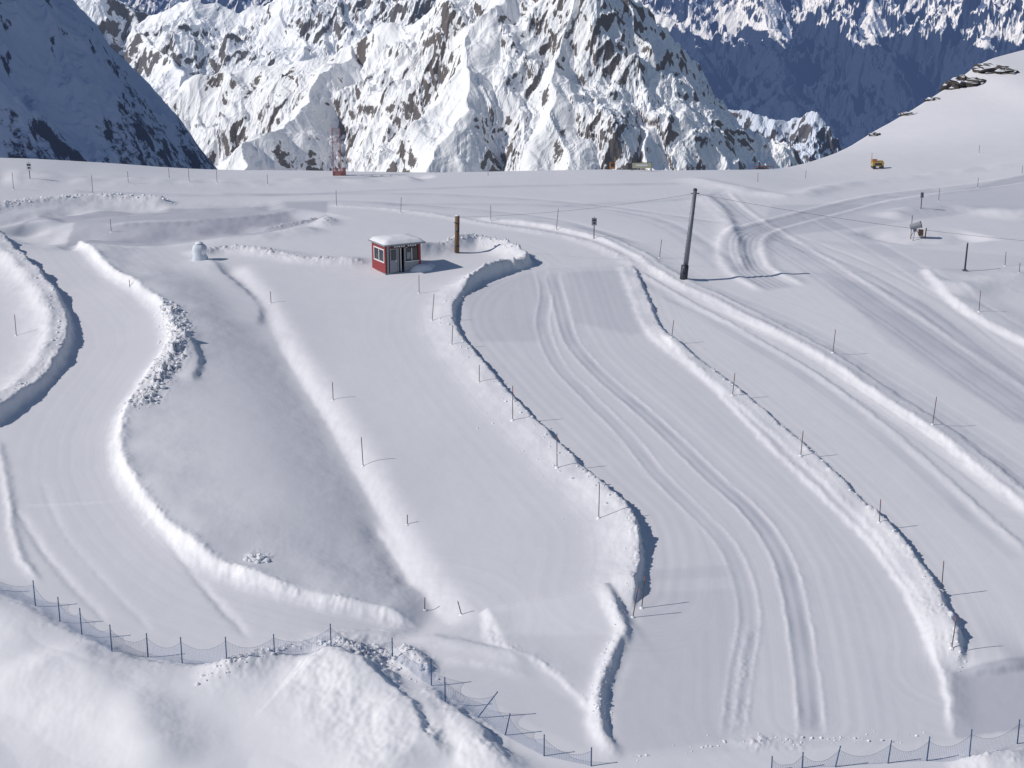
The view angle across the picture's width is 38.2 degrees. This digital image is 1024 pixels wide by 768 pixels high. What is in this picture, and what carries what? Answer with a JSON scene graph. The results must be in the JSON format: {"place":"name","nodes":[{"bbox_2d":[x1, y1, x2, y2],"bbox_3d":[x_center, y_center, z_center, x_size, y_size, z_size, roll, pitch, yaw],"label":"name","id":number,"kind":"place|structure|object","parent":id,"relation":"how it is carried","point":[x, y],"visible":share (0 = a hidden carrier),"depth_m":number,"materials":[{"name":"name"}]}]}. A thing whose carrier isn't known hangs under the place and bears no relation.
{"place":"outdoors","nodes":[
{"label":"outdoors","id":0,"kind":"place"},
{"bbox_2d":[0,0,217,169],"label":"mountain slope","id":1,"kind":"structure","parent":0,"point":[74,86],"depth_m":399.79,"materials":[{"name":"snow"}]},
{"bbox_2d":[74,0,435,98],"bbox_3d":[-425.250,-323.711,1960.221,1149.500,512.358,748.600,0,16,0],"label":"mountain ridge","id":2,"kind":"structure","parent":0,"point":[168,51],"depth_m":1940.98,"materials":[{"name":"white snow"}]},
{"bbox_2d":[163,0,803,171],"bbox_3d":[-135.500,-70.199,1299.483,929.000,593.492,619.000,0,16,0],"label":"mountain","id":3,"kind":"structure","parent":0,"point":[484,85],"depth_m":1162.29,"materials":[{"name":"white snow"}]},
{"bbox_2d":[0,50,1023,767],"bbox_3d":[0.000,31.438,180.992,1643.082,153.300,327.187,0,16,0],"label":"snow terrain","id":4,"kind":"structure","parent":0,"point":[788,592],"depth_m":82.70,"materials":[{"name":"white snow"}]},
{"bbox_2d":[26,162,31,176],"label":"piste sign","id":5,"kind":"object","parent":4,"relation":"on","point":[28,165],"visible":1,"depth_m":148.95,"materials":[{"name":"metal"}]},
{"bbox_2d":[0,239,70,410],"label":"snow clods","id":6,"kind":"object","parent":4,"relation":"on","point":[57,327],"visible":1,"depth_m":98.77,"materials":[{"name":"white snow"}]},
{"bbox_2d":[0,193,174,205],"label":"snow clods","id":7,"kind":"object","parent":4,"relation":"on","point":[76,195],"visible":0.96,"depth_m":141.01,"materials":[{"name":"white snow"}]},
{"bbox_2d":[119,297,200,411],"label":"snow clods","id":8,"kind":"object","parent":4,"relation":"on","point":[156,383],"visible":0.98,"depth_m":93.95,"materials":[{"name":"white snow"}]},
{"bbox_2d":[192,241,208,260],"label":"covered snow cannon","id":9,"kind":"object","parent":4,"relation":"on","point":[199,250],"visible":0.99,"depth_m":116.33,"materials":[{"name":"fabric"}]},
{"bbox_2d":[195,645,300,685],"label":"snow clods","id":10,"kind":"object","parent":4,"relation":"on","point":[203,675],"visible":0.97,"depth_m":63.98,"materials":[{"name":"white snow"}]},
{"bbox_2d":[243,553,269,562],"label":"snow clods","id":11,"kind":"object","parent":4,"relation":"on","point":[259,556],"visible":1,"depth_m":72.37,"materials":[{"name":"white snow"}]},
{"bbox_2d":[0,580,591,765],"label":"safety net fence","id":12,"kind":"object","parent":4,"relation":"on","point":[444,693],"visible":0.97,"depth_m":64.52,"materials":[{"name":"blue"}]},
{"bbox_2d":[331,128,345,175],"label":"lattice mast","id":13,"kind":"object","parent":4,"relation":"on","point":[342,171],"visible":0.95,"depth_m":164.08,"materials":[{"name":"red metal"}]},
{"bbox_2d":[317,636,439,681],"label":"snow clods","id":14,"kind":"object","parent":4,"relation":"on","point":[339,638],"visible":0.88,"depth_m":65.36,"materials":[{"name":"white snow"}]},
{"bbox_2d":[368,233,425,274],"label":"ticket kiosk","id":15,"kind":"object","parent":4,"relation":"on","point":[393,251],"visible":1,"depth_m":113.00,"materials":[{"name":"red paint"}]},
{"bbox_2d":[374,246,383,262],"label":"left window","id":16,"kind":"structure","parent":15,"relation":"in","point":[378,252],"depth_m":113.21,"materials":[{"name":"white paint"}]},
{"bbox_2d":[389,248,401,272],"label":"front door","id":17,"kind":"structure","parent":15,"relation":"in","point":[393,252],"depth_m":112.65,"materials":[{"name":"grey glass"}]},
{"bbox_2d":[405,247,418,261],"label":"serving window","id":18,"kind":"structure","parent":15,"relation":"in","point":[411,253],"depth_m":113.23,"materials":[{"name":"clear glass"}]},
{"bbox_2d":[410,263,435,271],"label":"snow pile","id":19,"kind":"object","parent":4,"relation":"on","point":[424,267],"visible":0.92,"depth_m":113.46,"materials":[{"name":"white snow"}]},
{"bbox_2d":[454,215,459,252],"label":"wooden post","id":20,"kind":"object","parent":4,"relation":"on","point":[457,228],"visible":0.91,"depth_m":118.07,"materials":[{"name":"brown wood"}]},
{"bbox_2d":[435,233,518,249],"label":"snow clods","id":21,"kind":"object","parent":4,"relation":"on","point":[488,239],"visible":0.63,"depth_m":120.64,"materials":[{"name":"white snow"}]},
{"bbox_2d":[511,385,513,420],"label":"piste marker pole","id":22,"kind":"object","parent":4,"relation":"on","point":[512,419],"visible":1,"depth_m":87.22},
{"bbox_2d":[457,398,578,533],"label":"snow clods","id":23,"kind":"object","parent":4,"relation":"on","point":[523,450],"visible":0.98,"depth_m":84.58,"materials":[{"name":"white snow"}]},
{"bbox_2d":[439,271,643,600],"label":"snow clods","id":24,"kind":"object","parent":4,"relation":"on","point":[609,494],"visible":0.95,"depth_m":81.82,"materials":[{"name":"white snow"}]},
{"bbox_2d":[592,217,596,238],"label":"piste sign","id":25,"kind":"object","parent":4,"relation":"on","point":[594,221],"visible":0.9,"depth_m":123.08,"materials":[{"name":"metal"}]},
{"bbox_2d":[596,483,599,519],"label":"piste marker pole","id":26,"kind":"object","parent":4,"relation":"on","point":[598,518],"visible":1,"depth_m":76.62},
{"bbox_2d":[581,610,624,726],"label":"snow clods","id":27,"kind":"object","parent":4,"relation":"on","point":[596,689],"visible":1,"depth_m":62.76,"materials":[{"name":"white snow"}]},
{"bbox_2d":[609,161,615,168],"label":"control cabinet","id":28,"kind":"object","parent":4,"relation":"on","point":[612,164],"visible":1,"depth_m":167.88,"materials":[{"name":"orange metal"}]},
{"bbox_2d":[631,585,638,618],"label":"piste marker pole","id":29,"kind":"object","parent":4,"relation":"on","point":[633,617],"visible":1,"depth_m":68.30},
{"bbox_2d":[632,162,651,171],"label":"banner sign","id":30,"kind":"object","parent":4,"relation":"on","point":[641,164],"visible":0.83,"depth_m":166.34,"materials":[{"name":"fabric"}]},
{"bbox_2d":[639,574,645,609],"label":"piste marker pole","id":31,"kind":"object","parent":4,"relation":"on","point":[641,607],"visible":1,"depth_m":69.09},
{"bbox_2d":[680,188,698,279],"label":"steel pole","id":32,"kind":"object","parent":4,"relation":"on","point":[684,271],"visible":0.9,"depth_m":110.01,"materials":[{"name":"grey metal"}]},
{"bbox_2d":[476,194,688,216],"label":"overhead cable","id":33,"kind":"object","parent":32,"relation":"attached to","point":[579,209],"visible":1,"depth_m":113.34,"materials":[{"name":"metal"}]},
{"bbox_2d":[700,194,1022,240],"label":"overhead cable","id":34,"kind":"object","parent":32,"relation":"attached to","point":[861,221],"visible":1,"depth_m":111.06,"materials":[{"name":"metal"}]},
{"bbox_2d":[637,731,946,760],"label":"snow clods","id":35,"kind":"object","parent":4,"relation":"on","point":[724,741],"visible":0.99,"depth_m":60.16,"materials":[{"name":"white snow"}]},
{"bbox_2d":[642,289,966,667],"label":"snow clods","id":36,"kind":"object","parent":4,"relation":"on","point":[874,514],"visible":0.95,"depth_m":74.84,"materials":[{"name":"white snow"}]},
{"bbox_2d":[871,159,883,168],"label":"yellow generator trailer","id":37,"kind":"object","parent":4,"relation":"on","point":[876,162],"visible":1,"depth_m":168.63,"materials":[{"name":"paint"}]},
{"bbox_2d":[771,719,1023,767],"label":"safety net fence","id":38,"kind":"object","parent":4,"relation":"on","point":[890,749],"visible":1,"depth_m":58.81,"materials":[{"name":"blue"}]},
{"bbox_2d":[869,97,939,135],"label":"rock outcrop","id":39,"kind":"object","parent":4,"relation":"on","point":[907,113],"visible":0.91,"depth_m":211.44,"materials":[{"name":"grey stone"}]},
{"bbox_2d":[909,215,926,239],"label":"fan snow gun","id":40,"kind":"object","parent":4,"relation":"on","point":[916,225],"visible":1,"depth_m":125.46,"materials":[{"name":"metal"}]},
{"bbox_2d":[920,192,923,206],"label":"piste sign","id":41,"kind":"object","parent":4,"relation":"on","point":[922,195],"visible":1,"depth_m":135.72,"materials":[{"name":"metal"}]},
{"bbox_2d":[940,561,943,591],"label":"piste marker pole","id":42,"kind":"object","parent":4,"relation":"on","point":[941,589],"visible":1,"depth_m":69.94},
{"bbox_2d":[949,615,956,649],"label":"piste marker pole","id":43,"kind":"object","parent":4,"relation":"on","point":[951,648],"visible":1,"depth_m":65.44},
{"bbox_2d":[940,75,986,91],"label":"rock outcrop","id":44,"kind":"object","parent":4,"relation":"on","point":[959,81],"visible":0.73,"depth_m":226.54,"materials":[{"name":"grey stone"}]},
{"bbox_2d":[962,242,968,270],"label":"dark marker post","id":45,"kind":"object","parent":4,"relation":"on","point":[964,269],"visible":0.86,"depth_m":112.57,"materials":[{"name":"metal"}]},
{"bbox_2d":[970,63,1018,73],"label":"rock outcrop","id":46,"kind":"object","parent":4,"relation":"on","point":[985,68],"visible":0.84,"depth_m":232.06,"materials":[{"name":"grey stone"}]},
{"bbox_2d":[128,0,1023,149],"bbox_3d":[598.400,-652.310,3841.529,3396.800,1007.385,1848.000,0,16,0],"label":"distant mountains","id":47,"kind":"structure","parent":0,"point":[851,72],"depth_m":3823.68,"materials":[{"name":"white snow"}]},
{"bbox_2d":[728,109,841,162],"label":"rocky spur","id":48,"kind":"structure","parent":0,"point":[809,136],"depth_m":1501.48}
]}

